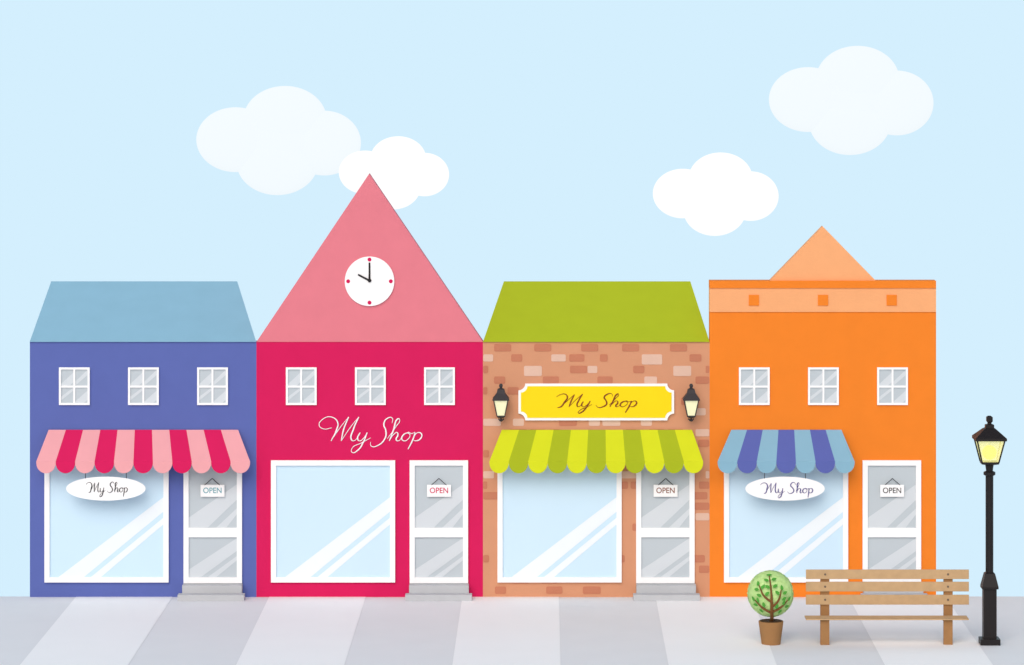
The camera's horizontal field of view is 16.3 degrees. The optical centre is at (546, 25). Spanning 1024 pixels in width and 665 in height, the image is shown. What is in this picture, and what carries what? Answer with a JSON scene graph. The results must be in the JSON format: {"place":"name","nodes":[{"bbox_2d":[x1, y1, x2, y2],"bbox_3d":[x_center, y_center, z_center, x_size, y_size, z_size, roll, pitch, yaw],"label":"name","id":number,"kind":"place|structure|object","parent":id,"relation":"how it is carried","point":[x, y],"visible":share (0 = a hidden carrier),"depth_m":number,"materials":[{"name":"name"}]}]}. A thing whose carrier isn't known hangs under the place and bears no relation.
{"place":"outdoors","nodes":[
{"label":"outdoors","id":0,"kind":"place"},
{"bbox_2d":[189,537,236,576],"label":"door glass","id":1,"kind":"object","parent":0,"point":[201,549],"visible":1,"depth_m":59.99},
{"bbox_2d":[189,538,236,576],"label":"glass reflection","id":2,"kind":"structure","parent":1,"relation":"attached to","point":[207,564],"depth_m":59.98,"materials":[{"name":"grey glass"}]},
{"bbox_2d":[189,528,236,536],"bbox_3d":[-5.577,8.486,59.980,0.806,0.157,0.060,0,0,0],"label":"rail door","id":3,"kind":"structure","parent":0,"point":[212,532],"depth_m":59.95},
{"bbox_2d":[189,577,236,582],"bbox_3d":[-5.577,9.285,59.980,0.806,0.100,0.060,0,0,0],"label":"door bottom rail","id":4,"kind":"object","parent":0,"point":[212,579],"depth_m":59.95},
{"bbox_2d":[196,86,360,194],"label":"cloud","id":5,"kind":"structure","parent":0,"point":[280,140],"depth_m":93.75,"materials":[{"name":"white"}]},
{"bbox_2d":[276,577,389,582],"bbox_3d":[-3.565,9.278,59.980,1.906,0.086,0.060,0,0,0],"label":"shop window frame sill","id":6,"kind":"structure","parent":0,"point":[332,579],"depth_m":59.95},
{"bbox_2d":[339,136,448,208],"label":"cloud","id":7,"kind":"structure","parent":0,"point":[404,171],"depth_m":89.84,"materials":[{"name":"white"}]},
{"bbox_2d":[415,537,462,576],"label":"door glass","id":8,"kind":"object","parent":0,"point":[427,549],"visible":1,"depth_m":59.99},
{"bbox_2d":[415,538,462,576],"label":"glass reflection","id":9,"kind":"structure","parent":8,"relation":"attached to","point":[432,565],"depth_m":59.98,"materials":[{"name":"grey glass"}]},
{"bbox_2d":[435,556,462,576],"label":"glass reflection","id":10,"kind":"structure","parent":8,"relation":"attached to","point":[448,569],"depth_m":59.98,"materials":[{"name":"grey glass"}]},
{"bbox_2d":[415,528,462,536],"bbox_3d":[-1.795,8.486,59.980,0.806,0.157,0.060,0,0,0],"label":"rail door","id":11,"kind":"structure","parent":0,"point":[438,532],"depth_m":59.95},
{"bbox_2d":[415,577,462,582],"bbox_3d":[-1.795,9.285,59.980,0.806,0.100,0.060,0,0,0],"label":"door bottom rail","id":12,"kind":"object","parent":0,"point":[438,579],"depth_m":59.95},
{"bbox_2d":[415,460,462,465],"bbox_3d":[-1.795,7.322,59.980,0.806,0.086,0.060,0,0,0],"label":"door head","id":13,"kind":"object","parent":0,"point":[438,462],"depth_m":59.95},
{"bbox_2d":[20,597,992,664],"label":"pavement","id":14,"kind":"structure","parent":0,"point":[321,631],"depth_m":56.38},
{"bbox_2d":[405,593,471,600],"bbox_3d":[-1.789,9.521,59.680,1.107,0.100,0.200,0,0,0],"label":"doorstep","id":15,"kind":"object","parent":14,"relation":"on","point":[438,596],"visible":1,"depth_m":59.58,"materials":[{"name":"concrete"}]},
{"bbox_2d":[409,583,468,592],"bbox_3d":[-1.789,9.457,59.900,0.993,0.229,0.240,0,0,0],"label":"doorstep","id":16,"kind":"object","parent":15,"relation":"on","point":[438,587],"visible":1,"depth_m":59.78,"materials":[{"name":"concrete"}]},
{"bbox_2d":[633,593,699,600],"bbox_3d":[2.003,9.521,59.680,1.107,0.100,0.200,0,0,0],"label":"doorstep","id":17,"kind":"object","parent":14,"relation":"on","point":[666,596],"visible":1,"depth_m":59.58,"materials":[{"name":"concrete"}]},
{"bbox_2d":[636,583,695,592],"bbox_3d":[2.004,9.457,59.900,0.993,0.229,0.240,0,0,0],"label":"doorstep","id":18,"kind":"object","parent":17,"relation":"on","point":[665,587],"visible":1,"depth_m":59.78,"materials":[{"name":"concrete"}]},
{"bbox_2d":[641,577,688,582],"bbox_3d":[1.995,9.285,59.980,0.806,0.100,0.060,0,0,0],"label":"door bottom rail","id":19,"kind":"object","parent":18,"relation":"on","point":[664,579],"depth_m":59.95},
{"bbox_2d":[804,569,968,644],"bbox_3d":[5.285,9.010,55.505,2.553,1.122,0.430,0,0,0],"label":"park bench","id":20,"kind":"object","parent":14,"relation":"on","point":[947,599],"visible":1,"depth_m":55.62,"materials":[{"name":"brown wood"}]},
{"bbox_2d":[860,593,927,594],"bbox_3d":[5.796,9.521,59.680,1.107,0.100,0.200,0,0,0],"label":"doorstep","id":21,"kind":"object","parent":14,"relation":"on","point":[893,594],"visible":0.24,"depth_m":59.74,"materials":[{"name":"concrete"}]},
{"bbox_2d":[0,0,1023,595],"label":"sky","id":22,"kind":"structure","parent":0,"point":[560,138],"depth_m":119.49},
{"bbox_2d":[0,596,1023,664],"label":"ground","id":23,"kind":"structure","parent":0,"point":[593,631],"depth_m":56.49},
{"bbox_2d":[30,341,256,596],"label":"front wall","id":24,"kind":"structure","parent":23,"relation":"on","point":[110,363],"depth_m":60.00,"materials":[{"name":"blue paint"}]},
{"bbox_2d":[44,473,49,582],"bbox_3d":[-8.350,8.300,59.980,0.086,2.041,0.060,0,0,0],"label":"shop window frame side","id":25,"kind":"object","parent":24,"relation":"attached to","point":[46,527],"visible":1,"depth_m":59.95,"materials":[{"name":"white paint"}]},
{"bbox_2d":[61,370,87,402],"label":"window glass","id":26,"kind":"object","parent":24,"relation":"attached to","point":[79,392],"visible":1,"depth_m":59.99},
{"bbox_2d":[49,577,162,582],"bbox_3d":[-7.355,9.278,59.980,1.906,0.086,0.060,0,0,0],"label":"shop window frame sill","id":27,"kind":"structure","parent":24,"relation":"attached to","point":[105,579],"depth_m":59.95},
{"bbox_2d":[50,466,162,576],"bbox_3d":[-7.359,8.306,59.998,1.992,1.957,0.020,0,0,0],"label":"shop window glass","id":28,"kind":"object","parent":24,"relation":"attached to","point":[81,528],"visible":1,"depth_m":59.99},
{"bbox_2d":[59,498,162,576],"bbox_3d":[-7.287,8.569,59.985,1.764,1.342,0.002,0,0,0],"label":"shop window band","id":29,"kind":"object","parent":28,"relation":"attached to","point":[90,562],"visible":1,"depth_m":59.98,"materials":[{"name":"white glass"}]},
{"bbox_2d":[92,518,162,576],"bbox_3d":[-7.016,8.741,59.985,1.221,1.000,0.002,0,0,0],"label":"shop window band","id":30,"kind":"object","parent":28,"relation":"attached to","point":[106,568],"visible":1,"depth_m":59.98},
{"bbox_2d":[36,430,249,472],"bbox_3d":[-6.699,7.107,59.780,3.554,0.681,0.400,0,0,0],"label":"striped awning","id":31,"kind":"object","parent":24,"relation":"attached to","point":[143,451],"visible":1,"depth_m":59.70,"materials":[{"name":"pink fabric"}]},
{"bbox_2d":[66,473,145,500],"bbox_3d":[-7.327,7.611,59.644,1.321,0.596,0.032,0,0,0],"label":"shop sign","id":32,"kind":"object","parent":31,"relation":"hanging from","point":[105,488],"visible":1,"depth_m":59.64,"materials":[{"name":"white paint"}]},
{"bbox_2d":[130,370,156,402],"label":"window glass","id":33,"kind":"object","parent":24,"relation":"attached to","point":[148,392],"visible":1,"depth_m":59.99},
{"bbox_2d":[163,471,168,582],"bbox_3d":[-6.359,8.300,59.980,0.086,2.041,0.060,0,0,0],"label":"shop window frame side","id":34,"kind":"object","parent":24,"relation":"attached to","point":[166,527],"visible":1,"depth_m":59.95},
{"bbox_2d":[199,370,225,402],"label":"window glass","id":35,"kind":"object","parent":24,"relation":"attached to","point":[203,375],"visible":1,"depth_m":59.99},
{"bbox_2d":[189,466,236,527],"bbox_3d":[-5.581,7.891,59.998,0.893,1.128,0.020,0,0,0],"label":"door glass","id":36,"kind":"object","parent":24,"relation":"attached to","point":[227,479],"visible":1,"depth_m":59.99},
{"bbox_2d":[183,471,188,582],"bbox_3d":[-6.024,8.307,59.980,0.086,2.055,0.060,0,0,0],"label":"door stile","id":37,"kind":"object","parent":36,"relation":"attached to","point":[186,527],"depth_m":59.95,"materials":[{"name":"white paint"}]},
{"bbox_2d":[201,478,223,496],"bbox_3d":[-5.580,7.729,59.944,0.400,0.311,0.015,0,0,0],"label":"open sign","id":38,"kind":"object","parent":36,"relation":"attached to","point":[212,490],"visible":1,"depth_m":59.94,"materials":[{"name":"white paint"}]},
{"bbox_2d":[189,485,236,527],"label":"glass reflection","id":39,"kind":"structure","parent":36,"relation":"attached to","point":[208,515],"depth_m":59.98,"materials":[{"name":"grey glass"}]},
{"bbox_2d":[209,556,236,576],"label":"glass reflection","id":40,"kind":"structure","parent":36,"relation":"attached to","point":[222,569],"depth_m":59.98,"materials":[{"name":"grey glass"}]},
{"bbox_2d":[216,509,236,527],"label":"door band","id":41,"kind":"object","parent":36,"relation":"attached to","point":[225,523],"depth_m":59.98,"materials":[{"name":"grey glass"}]},
{"bbox_2d":[237,473,241,582],"bbox_3d":[-5.131,8.307,59.980,0.086,2.055,0.060,0,0,0],"label":"door stile","id":42,"kind":"object","parent":36,"relation":"attached to","point":[239,527],"depth_m":59.95,"materials":[{"name":"white paint"}]},
{"bbox_2d":[177,593,244,600],"bbox_3d":[-5.575,9.521,59.680,1.107,0.100,0.200,0,0,0],"label":"doorstep","id":43,"kind":"object","parent":23,"relation":"on","point":[210,596],"visible":1,"depth_m":59.58,"materials":[{"name":"concrete"}]},
{"bbox_2d":[182,583,242,592],"bbox_3d":[-5.575,9.457,59.900,0.993,0.229,0.240,0,0,0],"label":"doorstep","id":44,"kind":"object","parent":43,"relation":"on","point":[212,587],"visible":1,"depth_m":59.78,"materials":[{"name":"concrete"}]},
{"bbox_2d":[256,342,482,596],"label":"front wall","id":45,"kind":"structure","parent":23,"relation":"on","point":[284,431],"depth_m":60.00,"materials":[{"name":"paint"}]},
{"bbox_2d":[271,460,275,582],"bbox_3d":[-4.561,8.300,59.980,0.086,2.041,0.060,0,0,0],"label":"shop window frame side","id":46,"kind":"object","parent":45,"relation":"attached to","point":[273,521],"visible":1,"depth_m":59.95,"materials":[{"name":"white paint"}]},
{"bbox_2d":[288,370,314,402],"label":"window glass","id":47,"kind":"object","parent":45,"relation":"attached to","point":[306,392],"visible":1,"depth_m":59.99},
{"bbox_2d":[276,460,389,465],"bbox_3d":[-3.565,7.322,59.980,1.906,0.086,0.060,0,0,0],"label":"shop window frame top","id":48,"kind":"object","parent":45,"relation":"attached to","point":[332,462],"visible":1,"depth_m":59.95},
{"bbox_2d":[276,466,389,576],"bbox_3d":[-3.567,8.306,59.998,1.992,1.957,0.020,0,0,0],"label":"shop window glass","id":49,"kind":"object","parent":45,"relation":"attached to","point":[318,508],"visible":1,"depth_m":59.99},
{"bbox_2d":[286,498,389,576],"bbox_3d":[-3.495,8.569,59.985,1.764,1.342,0.002,0,0,0],"label":"shop window band","id":50,"kind":"object","parent":49,"relation":"attached to","point":[318,561],"visible":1,"depth_m":59.98,"materials":[{"name":"white glass"}]},
{"bbox_2d":[318,518,389,576],"bbox_3d":[-3.224,8.741,59.985,1.221,1.000,0.002,0,0,0],"label":"shop window band","id":51,"kind":"object","parent":49,"relation":"attached to","point":[330,570],"visible":1,"depth_m":59.98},
{"bbox_2d":[257,173,482,341],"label":"gable","id":52,"kind":"structure","parent":45,"relation":"on","point":[418,304],"depth_m":59.99,"materials":[{"name":"pink paint"}]},
{"bbox_2d":[345,256,393,305],"bbox_3d":[-2.955,4.282,59.956,0.828,0.828,0.059,0,0,0],"label":"wall clock","id":53,"kind":"object","parent":52,"relation":"attached to","point":[369,280],"depth_m":59.95,"materials":[{"name":"white paint"}]},
{"bbox_2d":[357,370,383,402],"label":"window glass","id":54,"kind":"object","parent":45,"relation":"attached to","point":[375,392],"visible":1,"depth_m":59.99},
{"bbox_2d":[319,416,422,452],"bbox_3d":[-2.938,6.854,59.988,1.739,0.618,0.026,0,0,0],"label":"shop name lettering","id":55,"kind":"object","parent":45,"relation":"attached to","point":[364,438],"visible":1,"depth_m":59.98,"materials":[{"name":"white paint"}]},
{"bbox_2d":[390,460,394,582],"bbox_3d":[-2.569,8.300,59.980,0.086,2.041,0.060,0,0,0],"label":"shop window frame side","id":56,"kind":"object","parent":45,"relation":"attached to","point":[392,521],"visible":1,"depth_m":59.95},
{"bbox_2d":[415,466,462,527],"bbox_3d":[-1.796,7.891,59.998,0.893,1.128,0.020,0,0,0],"label":"door glass","id":57,"kind":"object","parent":45,"relation":"attached to","point":[425,476],"visible":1,"depth_m":59.99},
{"bbox_2d":[410,460,414,582],"bbox_3d":[-2.241,8.307,59.980,0.086,2.055,0.060,0,0,0],"label":"door stile","id":58,"kind":"object","parent":57,"relation":"attached to","point":[412,521],"depth_m":59.95,"materials":[{"name":"white paint"}]},
{"bbox_2d":[415,485,462,527],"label":"glass reflection","id":59,"kind":"structure","parent":57,"relation":"attached to","point":[434,515],"depth_m":59.98,"materials":[{"name":"grey glass"}]},
{"bbox_2d":[427,478,450,496],"bbox_3d":[-1.791,7.729,59.944,0.400,0.311,0.015,0,0,0],"label":"open sign","id":60,"kind":"object","parent":57,"relation":"attached to","point":[438,490],"visible":1,"depth_m":59.94,"materials":[{"name":"white paint"}]},
{"bbox_2d":[442,509,462,527],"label":"door band","id":61,"kind":"object","parent":57,"relation":"attached to","point":[451,523],"depth_m":59.98,"materials":[{"name":"grey glass"}]},
{"bbox_2d":[463,460,467,582],"bbox_3d":[-1.349,8.307,59.980,0.086,2.055,0.060,0,0,0],"label":"door stile","id":62,"kind":"object","parent":57,"relation":"attached to","point":[465,521],"depth_m":59.95,"materials":[{"name":"white paint"}]},
{"bbox_2d":[426,370,452,402],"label":"window glass","id":63,"kind":"object","parent":45,"relation":"attached to","point":[444,392],"visible":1,"depth_m":59.99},
{"bbox_2d":[483,342,709,596],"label":"front wall","id":64,"kind":"structure","parent":23,"relation":"on","point":[618,364],"depth_m":60.00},
{"bbox_2d":[497,473,502,582],"bbox_3d":[-0.771,8.300,59.980,0.086,2.041,0.060,0,0,0],"label":"shop window frame side","id":65,"kind":"object","parent":64,"relation":"attached to","point":[499,527],"visible":1,"depth_m":59.95,"materials":[{"name":"white paint"}]},
{"bbox_2d":[492,384,508,421],"bbox_3d":[-0.754,6.299,59.825,0.279,0.642,0.370,0,0,0],"label":"wall lantern","id":66,"kind":"object","parent":64,"relation":"attached to","point":[500,399],"depth_m":59.69,"materials":[{"name":"metal"}]},
{"bbox_2d":[503,466,615,576],"bbox_3d":[0.225,8.306,59.998,1.992,1.957,0.020,0,0,0],"label":"shop window glass","id":67,"kind":"object","parent":64,"relation":"attached to","point":[545,510],"visible":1,"depth_m":59.99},
{"bbox_2d":[512,498,615,576],"bbox_3d":[0.296,8.569,59.985,1.764,1.342,0.002,0,0,0],"label":"shop window band","id":68,"kind":"object","parent":67,"relation":"attached to","point":[544,561],"visible":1,"depth_m":59.98,"materials":[{"name":"white glass"}]},
{"bbox_2d":[545,519,615,576],"bbox_3d":[0.568,8.741,59.985,1.221,1.000,0.002,0,0,0],"label":"shop window band","id":69,"kind":"object","parent":67,"relation":"attached to","point":[559,568],"visible":1,"depth_m":59.98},
{"bbox_2d":[503,577,616,582],"bbox_3d":[0.225,9.278,59.980,1.906,0.086,0.060,0,0,0],"label":"shop window frame sill","id":70,"kind":"structure","parent":64,"relation":"attached to","point":[559,579],"depth_m":59.95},
{"bbox_2d":[489,430,702,472],"bbox_3d":[0.833,7.107,59.780,3.554,0.681,0.400,0,0,0],"label":"striped awning","id":71,"kind":"object","parent":64,"relation":"attached to","point":[595,451],"visible":1,"depth_m":59.70,"materials":[{"name":"fabric"}]},
{"bbox_2d":[518,383,673,419],"bbox_3d":[0.839,6.302,59.962,2.605,0.614,0.076,0,0,0],"label":"yellow shop sign","id":72,"kind":"object","parent":64,"relation":"attached to","point":[595,401],"visible":1,"depth_m":59.94,"materials":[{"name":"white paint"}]},
{"bbox_2d":[483,344,708,593],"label":"dark bricks","id":73,"kind":"object","parent":64,"relation":"attached to","point":[601,379],"visible":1,"depth_m":59.99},
{"bbox_2d":[483,354,708,519],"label":"pale bricks","id":74,"kind":"object","parent":64,"relation":"attached to","point":[651,359],"visible":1,"depth_m":59.99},
{"bbox_2d":[641,466,688,527],"bbox_3d":[1.996,7.891,59.998,0.893,1.128,0.020,0,0,0],"label":"door glass","id":75,"kind":"object","parent":64,"relation":"attached to","point":[649,500],"visible":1,"depth_m":59.99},
{"bbox_2d":[636,472,640,582],"bbox_3d":[1.549,8.307,59.980,0.086,2.055,0.060,0,0,0],"label":"door stile","id":76,"kind":"object","parent":75,"relation":"attached to","point":[638,527],"depth_m":59.95,"materials":[{"name":"white paint"}]},
{"bbox_2d":[641,485,688,527],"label":"glass reflection","id":77,"kind":"structure","parent":75,"relation":"attached to","point":[661,515],"depth_m":59.98,"materials":[{"name":"grey glass"}]},
{"bbox_2d":[654,478,677,496],"bbox_3d":[1.998,7.729,59.944,0.400,0.311,0.015,0,0,0],"label":"open sign","id":78,"kind":"object","parent":75,"relation":"attached to","point":[666,490],"visible":1,"depth_m":59.94,"materials":[{"name":"white paint"}]},
{"bbox_2d":[689,472,694,582],"bbox_3d":[2.441,8.307,59.980,0.086,2.055,0.060,0,0,0],"label":"door stile","id":79,"kind":"object","parent":75,"relation":"attached to","point":[691,527],"depth_m":59.95,"materials":[{"name":"white paint"}]},
{"bbox_2d":[683,384,699,421],"bbox_3d":[2.420,6.299,59.825,0.279,0.642,0.370,0,0,0],"label":"wall lantern","id":80,"kind":"object","parent":64,"relation":"attached to","point":[691,399],"depth_m":59.69,"materials":[{"name":"metal"}]},
{"bbox_2d":[747,570,793,645],"bbox_3d":[3.468,9.005,55.429,0.731,1.147,0.775,0,0,0],"label":"potted tree","id":81,"kind":"object","parent":23,"relation":"on","point":[770,593],"visible":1,"depth_m":55.24,"materials":[{"name":"green plant"}]},
{"bbox_2d":[709,312,935,596],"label":"front wall","id":82,"kind":"structure","parent":23,"relation":"on","point":[790,348],"depth_m":60.00,"materials":[{"name":"orange paint"}]},
{"bbox_2d":[724,473,728,582],"bbox_3d":[3.019,8.300,59.980,0.086,2.041,0.060,0,0,0],"label":"shop window frame side","id":83,"kind":"object","parent":82,"relation":"attached to","point":[726,527],"visible":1,"depth_m":59.95,"materials":[{"name":"white paint"}]},
{"bbox_2d":[741,370,767,402],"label":"window glass","id":84,"kind":"object","parent":82,"relation":"attached to","point":[759,392],"visible":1,"depth_m":59.99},
{"bbox_2d":[729,466,842,576],"bbox_3d":[4.017,8.306,59.998,1.992,1.957,0.020,0,0,0],"label":"shop window glass","id":85,"kind":"object","parent":82,"relation":"attached to","point":[760,529],"visible":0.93,"depth_m":59.99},
{"bbox_2d":[739,498,842,576],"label":"glass reflection","id":86,"kind":"object","parent":85,"relation":"attached to","point":[776,557],"visible":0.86,"depth_m":59.98,"materials":[{"name":"white glass"}]},
{"bbox_2d":[778,518,842,573],"bbox_3d":[4.360,8.741,59.985,1.221,1.000,0.002,0,0,0],"label":"shop window band","id":87,"kind":"object","parent":85,"relation":"attached to","point":[788,566],"visible":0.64,"depth_m":59.98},
{"bbox_2d":[729,577,842,582],"bbox_3d":[4.014,9.278,59.980,1.906,0.086,0.060,0,0,0],"label":"shop window frame sill","id":88,"kind":"structure","parent":82,"relation":"attached to","point":[749,579],"depth_m":59.95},
{"bbox_2d":[718,430,854,472],"bbox_3d":[3.990,7.107,59.780,2.277,0.681,0.400,0,0,0],"label":"striped awning","id":89,"kind":"object","parent":82,"relation":"attached to","point":[785,451],"visible":1,"depth_m":59.70,"materials":[{"name":"blue fabric"}]},
{"bbox_2d":[745,473,824,500],"bbox_3d":[3.976,7.611,59.643,1.321,0.596,0.033,0,0,0],"label":"shop sign","id":90,"kind":"object","parent":89,"relation":"hanging from","point":[784,488],"visible":1,"depth_m":59.64,"materials":[{"name":"white paint"}]},
{"bbox_2d":[709,288,935,311],"bbox_3d":[4.631,4.598,60.115,3.792,0.400,0.270,0,0,0],"label":"parapet band","id":91,"kind":"object","parent":82,"relation":"on","point":[806,299],"visible":1,"depth_m":59.98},
{"bbox_2d":[709,280,935,287],"bbox_3d":[4.629,4.336,60.105,3.790,0.121,0.290,0,0,0],"label":"parapet cap","id":92,"kind":"object","parent":91,"relation":"on","point":[822,284],"visible":1,"depth_m":59.96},
{"bbox_2d":[769,226,875,280],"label":"pediment","id":93,"kind":"structure","parent":92,"relation":"on","point":[821,254],"depth_m":60.01,"materials":[{"name":"orange paint"}]},
{"bbox_2d":[810,370,836,402],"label":"window glass","id":94,"kind":"object","parent":82,"relation":"attached to","point":[828,392],"visible":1,"depth_m":59.99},
{"bbox_2d":[868,466,915,527],"bbox_3d":[5.788,7.891,59.998,0.893,1.128,0.020,0,0,0],"label":"door glass","id":95,"kind":"object","parent":82,"relation":"attached to","point":[878,476],"visible":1,"depth_m":59.99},
{"bbox_2d":[862,460,867,581],"bbox_3d":[5.338,8.307,59.980,0.086,2.055,0.060,0,0,0],"label":"door stile","id":96,"kind":"object","parent":95,"relation":"attached to","point":[864,514],"depth_m":59.95,"materials":[{"name":"white paint"}]},
{"bbox_2d":[868,485,915,527],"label":"glass reflection","id":97,"kind":"structure","parent":95,"relation":"attached to","point":[887,515],"depth_m":59.98,"materials":[{"name":"grey glass"}]},
{"bbox_2d":[880,478,903,496],"bbox_3d":[5.787,7.729,59.944,0.400,0.311,0.015,0,0,0],"label":"open sign","id":98,"kind":"object","parent":95,"relation":"attached to","point":[891,490],"visible":1,"depth_m":59.94,"materials":[{"name":"white paint"}]},
{"bbox_2d":[916,460,920,581],"bbox_3d":[6.231,8.307,59.980,0.086,2.055,0.060,0,0,0],"label":"door stile","id":99,"kind":"object","parent":95,"relation":"attached to","point":[918,514],"depth_m":59.95,"materials":[{"name":"white paint"}]},
{"bbox_2d":[868,528,915,536],"bbox_3d":[5.784,8.486,59.980,0.806,0.157,0.060,0,0,0],"label":"rail door","id":100,"kind":"structure","parent":82,"relation":"attached to","point":[891,532],"depth_m":59.95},
{"bbox_2d":[868,579,915,581],"bbox_3d":[5.784,9.285,59.980,0.806,0.100,0.060,0,0,0],"label":"door bottom rail","id":101,"kind":"object","parent":82,"relation":"attached to","point":[891,580],"depth_m":59.95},
{"bbox_2d":[879,370,905,402],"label":"window glass","id":102,"kind":"object","parent":82,"relation":"attached to","point":[883,375],"visible":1,"depth_m":59.99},
{"bbox_2d":[972,416,1006,645],"bbox_3d":[6.859,7.812,55.450,0.483,3.545,0.483,0,0,0],"label":"street lamp","id":103,"kind":"object","parent":23,"relation":"on","point":[990,440],"visible":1,"depth_m":55.35,"materials":[{"name":"black metal"}]},
{"bbox_3d":[-6.919,8.241,61.025,3.439,5.861,1.550,0,0,0],"label":"shop body","id":104,"kind":"object","parent":23,"relation":"on","visible":0},
{"bbox_2d":[30,281,255,341],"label":"hip roof","id":105,"kind":"structure","parent":104,"relation":"on","point":[143,311],"depth_m":60.68,"materials":[{"name":"blue metal"}]},
{"bbox_3d":[0.839,8.241,61.025,3.093,5.861,1.550,0,0,0],"label":"shop body","id":106,"kind":"object","parent":23,"relation":"on","visible":0},
{"bbox_2d":[483,281,708,341],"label":"hip roof","id":107,"kind":"structure","parent":106,"relation":"on","point":[596,311],"depth_m":60.70,"materials":[{"name":"green metal"}]},
{"bbox_2d":[616,471,621,582],"bbox_3d":[1.220,8.300,59.980,0.086,2.041,0.060,0,0,0],"label":"shop window frame side","id":108,"kind":"object","parent":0,"point":[619,526],"visible":1,"depth_m":59.95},
{"bbox_2d":[641,537,688,576],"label":"door glass","id":109,"kind":"object","parent":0,"point":[653,549],"visible":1,"depth_m":59.99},
{"bbox_2d":[641,539,688,576],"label":"glass reflection","id":110,"kind":"structure","parent":109,"relation":"attached to","point":[659,565],"depth_m":59.98,"materials":[{"name":"grey glass"}]},
{"bbox_2d":[641,528,688,536],"bbox_3d":[1.995,8.486,59.980,0.806,0.157,0.060,0,0,0],"label":"rail door","id":111,"kind":"structure","parent":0,"point":[664,532],"depth_m":59.95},
{"bbox_2d":[653,152,778,235],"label":"cloud","id":112,"kind":"structure","parent":0,"point":[717,194],"depth_m":89.82,"materials":[{"name":"white"}]},
{"bbox_2d":[843,473,847,581],"bbox_3d":[5.010,8.300,59.980,0.086,2.041,0.060,0,0,0],"label":"shop window frame side","id":113,"kind":"object","parent":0,"point":[845,520],"visible":0.79,"depth_m":59.95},
{"bbox_2d":[769,46,933,154],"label":"cloud","id":114,"kind":"structure","parent":0,"point":[852,100],"depth_m":93.75,"materials":[{"name":"white"}]},
{"bbox_2d":[868,537,915,568],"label":"door glass","id":115,"kind":"object","parent":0,"point":[880,549],"visible":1,"depth_m":59.99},
{"bbox_2d":[870,538,915,568],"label":"glass reflection","id":116,"kind":"structure","parent":115,"relation":"attached to","point":[894,559],"depth_m":59.98,"materials":[{"name":"grey glass"}]},
{"bbox_2d":[868,460,915,465],"bbox_3d":[5.784,7.322,59.980,0.806,0.086,0.060,0,0,0],"label":"door head","id":117,"kind":"object","parent":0,"point":[891,462],"depth_m":59.95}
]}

